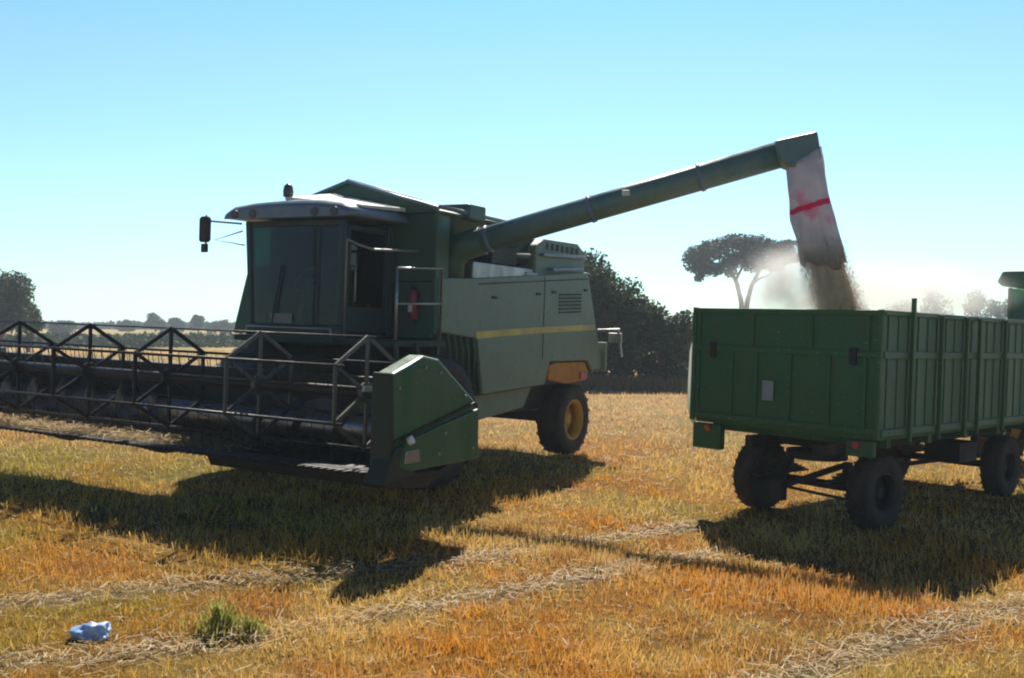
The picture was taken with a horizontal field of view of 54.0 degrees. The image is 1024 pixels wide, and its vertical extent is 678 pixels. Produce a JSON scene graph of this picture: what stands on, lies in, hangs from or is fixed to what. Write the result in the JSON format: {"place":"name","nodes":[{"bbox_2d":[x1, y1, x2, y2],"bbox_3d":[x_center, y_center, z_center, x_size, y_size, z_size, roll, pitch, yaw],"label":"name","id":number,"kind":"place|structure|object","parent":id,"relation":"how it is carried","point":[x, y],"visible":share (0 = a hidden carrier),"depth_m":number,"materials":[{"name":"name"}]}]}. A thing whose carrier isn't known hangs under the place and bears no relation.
{"place":"outdoors","nodes":[
{"label":"outdoors","id":0,"kind":"place"},
{"bbox_2d":[0,328,1023,677],"bbox_3d":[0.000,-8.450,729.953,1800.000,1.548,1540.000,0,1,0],"label":"ground","id":1,"kind":"structure","parent":0,"point":[896,648],"depth_m":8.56,"materials":[{"name":"yellow plant"}]},
{"bbox_2d":[0,269,37,346],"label":"tree","id":2,"kind":"object","parent":1,"relation":"on","point":[16,296],"visible":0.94,"depth_m":59.54,"materials":[{"name":"green plant"}]},
{"bbox_2d":[13,300,44,351],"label":"tree","id":3,"kind":"object","parent":1,"relation":"on","point":[36,316],"visible":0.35,"depth_m":65.63,"materials":[{"name":"green plant"}]},
{"bbox_2d":[46,320,77,334],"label":"tree","id":4,"kind":"object","parent":1,"relation":"on","point":[59,328],"visible":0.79,"depth_m":148.72,"materials":[{"name":"green plant"}]},
{"bbox_2d":[69,621,111,642],"bbox_3d":[-2.708,1.863,6.455,0.278,0.119,0.218,0,1,0],"label":"plastic bag","id":5,"kind":"object","parent":1,"relation":"on","point":[100,631],"visible":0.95,"depth_m":6.39,"materials":[{"name":"blue plastic"}]},
{"bbox_2d":[68,500,134,526],"bbox_3d":[-4.126,1.723,10.020,0.556,0.251,0.615,0,1,0],"label":"weed","id":6,"kind":"object","parent":1,"relation":"on","point":[96,512],"visible":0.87,"depth_m":9.96,"materials":[{"name":"green plant"}]},
{"bbox_2d":[116,319,138,331],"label":"tree","id":7,"kind":"object","parent":1,"relation":"on","point":[127,322],"visible":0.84,"depth_m":188.99,"materials":[{"name":"green plant"}]},
{"bbox_2d":[40,320,234,329],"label":"wood","id":8,"kind":"object","parent":1,"relation":"on","point":[111,322],"visible":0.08,"depth_m":236.29,"materials":[{"name":"plant"}]},
{"bbox_2d":[144,312,165,331],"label":"tree","id":9,"kind":"object","parent":1,"relation":"on","point":[153,320],"visible":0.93,"depth_m":189.20,"materials":[{"name":"green plant"}]},
{"bbox_2d":[167,317,186,331],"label":"tree","id":10,"kind":"object","parent":1,"relation":"on","point":[176,322],"visible":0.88,"depth_m":194.30,"materials":[{"name":"green plant"}]},
{"bbox_2d":[189,314,205,332],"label":"tree","id":11,"kind":"object","parent":1,"relation":"on","point":[196,321],"visible":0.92,"depth_m":184.60,"materials":[{"name":"green plant"}]},
{"bbox_2d":[177,587,256,647],"bbox_3d":[-1.908,1.806,6.665,0.464,0.316,0.521,1,1,33],"label":"weed","id":12,"kind":"object","parent":1,"relation":"on","point":[219,621],"visible":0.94,"depth_m":6.60,"materials":[{"name":"green plant"}]},
{"bbox_2d":[203,319,233,332],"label":"tree","id":13,"kind":"object","parent":1,"relation":"on","point":[224,324],"visible":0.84,"depth_m":173.84,"materials":[{"name":"green plant"}]},
{"bbox_2d":[229,610,268,643],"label":"weed","id":14,"kind":"object","parent":1,"relation":"on","point":[254,621],"visible":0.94,"depth_m":6.59,"materials":[{"name":"green plant"}]},
{"bbox_2d":[3,331,691,350],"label":"scrub","id":15,"kind":"object","parent":1,"relation":"on","point":[210,340],"visible":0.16,"depth_m":85.00,"materials":[{"name":"green plant"}]},
{"bbox_2d":[0,131,846,490],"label":"combine harvester","id":16,"kind":"object","parent":1,"relation":"on","point":[336,367],"visible":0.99,"depth_m":12.23,"materials":[{"name":"green metal"}]},
{"bbox_2d":[0,409,291,454],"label":"cut straw","id":17,"kind":"object","parent":16,"relation":"on","point":[30,422],"visible":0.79,"depth_m":11.52,"materials":[{"name":"beige plant"}]},
{"bbox_2d":[408,286,419,319],"bbox_3d":[-1.245,-0.454,12.679,0.146,0.433,0.145,0,1,-11],"label":"fire extinguisher","id":18,"kind":"object","parent":16,"relation":"attached to","point":[413,310],"visible":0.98,"depth_m":12.63,"materials":[{"name":"red metal"}]},
{"bbox_2d":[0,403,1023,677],"bbox_3d":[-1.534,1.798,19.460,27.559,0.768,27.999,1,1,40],"label":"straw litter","id":19,"kind":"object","parent":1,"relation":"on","point":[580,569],"visible":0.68,"depth_m":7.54,"materials":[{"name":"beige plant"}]},
{"bbox_2d":[581,247,620,373],"bbox_3d":[2.144,-0.807,36.732,3.900,5.383,5.070,0,1,0],"label":"bush","id":20,"kind":"object","parent":1,"relation":"on","point":[590,267],"visible":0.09,"depth_m":35.80,"materials":[{"name":"green plant"}]},
{"bbox_2d":[590,349,643,378],"bbox_3d":[3.345,0.611,38.497,3.934,3.272,3.912,0,1,0],"label":"bush","id":21,"kind":"object","parent":1,"relation":"on","point":[610,369],"visible":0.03,"depth_m":37.43,"materials":[{"name":"green plant"}]},
{"bbox_2d":[588,268,672,380],"bbox_3d":[3.961,-0.262,35.861,3.538,4.560,3.242,0,1,0],"label":"bush","id":22,"kind":"object","parent":1,"relation":"on","point":[625,306],"visible":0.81,"depth_m":35.14,"materials":[{"name":"green plant"}]},
{"bbox_2d":[635,302,692,382],"bbox_3d":[5.466,0.359,35.488,2.120,3.361,2.244,0,1,-29],"label":"bush","id":23,"kind":"object","parent":1,"relation":"on","point":[675,326],"visible":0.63,"depth_m":35.06,"materials":[{"name":"green plant"}]},
{"bbox_2d":[661,326,692,374],"bbox_3d":[6.280,0.599,38.045,1.610,2.802,1.846,0,1,0],"label":"bush","id":24,"kind":"object","parent":1,"relation":"on","point":[685,362],"visible":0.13,"depth_m":37.68,"materials":[{"name":"green plant"}]},
{"bbox_2d":[388,517,996,631],"bbox_3d":[1.236,1.984,8.860,5.420,0.333,1.738,1,1,32],"label":"tall stubble","id":25,"kind":"object","parent":1,"relation":"on","point":[792,586],"visible":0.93,"depth_m":8.43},
{"bbox_2d":[681,233,798,307],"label":"umbrella pine","id":26,"kind":"object","parent":1,"relation":"on","point":[699,262],"visible":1,"depth_m":98.65,"materials":[{"name":"green plant"}]},
{"bbox_2d":[687,298,1023,531],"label":"grain trailer","id":27,"kind":"object","parent":1,"relation":"on","point":[878,393],"visible":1,"depth_m":11.13,"materials":[{"name":"metal"}]},
{"bbox_3d":[4.873,0.176,12.864,5.240,0.595,2.160,1,1,-44],"label":"grain heap","id":28,"kind":"object","parent":27,"relation":"in","visible":0},
{"bbox_2d":[790,236,871,309],"bbox_3d":[3.842,-0.619,12.082,1.119,1.232,0.839,0,1,0],"label":"falling grain","id":29,"kind":"object","parent":28,"relation":"on","point":[833,289],"visible":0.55,"depth_m":11.94},
{"bbox_2d":[878,298,923,311],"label":"tree","id":30,"kind":"object","parent":1,"relation":"on","point":[900,307],"visible":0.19,"depth_m":153.94,"materials":[{"name":"green plant"}]},
{"bbox_2d":[920,288,954,314],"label":"tree","id":31,"kind":"object","parent":1,"relation":"on","point":[930,298],"visible":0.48,"depth_m":149.64,"materials":[{"name":"green plant"}]},
{"bbox_2d":[961,289,994,317],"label":"tree","id":32,"kind":"object","parent":1,"relation":"on","point":[977,300],"visible":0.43,"depth_m":139.30,"materials":[{"name":"green plant"}]},
{"bbox_2d":[983,298,1007,318],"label":"tree","id":33,"kind":"object","parent":1,"relation":"on","point":[996,310],"visible":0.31,"depth_m":149.17,"materials":[{"name":"green plant"}]},
{"bbox_2d":[978,271,1023,459],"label":"tractor","id":34,"kind":"object","parent":1,"relation":"on","point":[1014,280],"visible":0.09,"depth_m":16.43,"materials":[{"name":"green painted steel"},{"name":"glass"},{"name":"rubber"}]},
{"bbox_2d":[0,0,1023,323],"label":"sky","id":35,"kind":"structure","parent":0,"point":[125,124],"materials":[{"name":"blue"}]},
{"bbox_2d":[559,372,687,392],"bbox_3d":[5.537,1.483,34.318,13.354,0.879,2.707,0,1,0],"label":"hedge","id":36,"kind":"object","parent":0,"point":[641,383],"depth_m":33.48,"materials":[{"name":"plant"}]}
]}

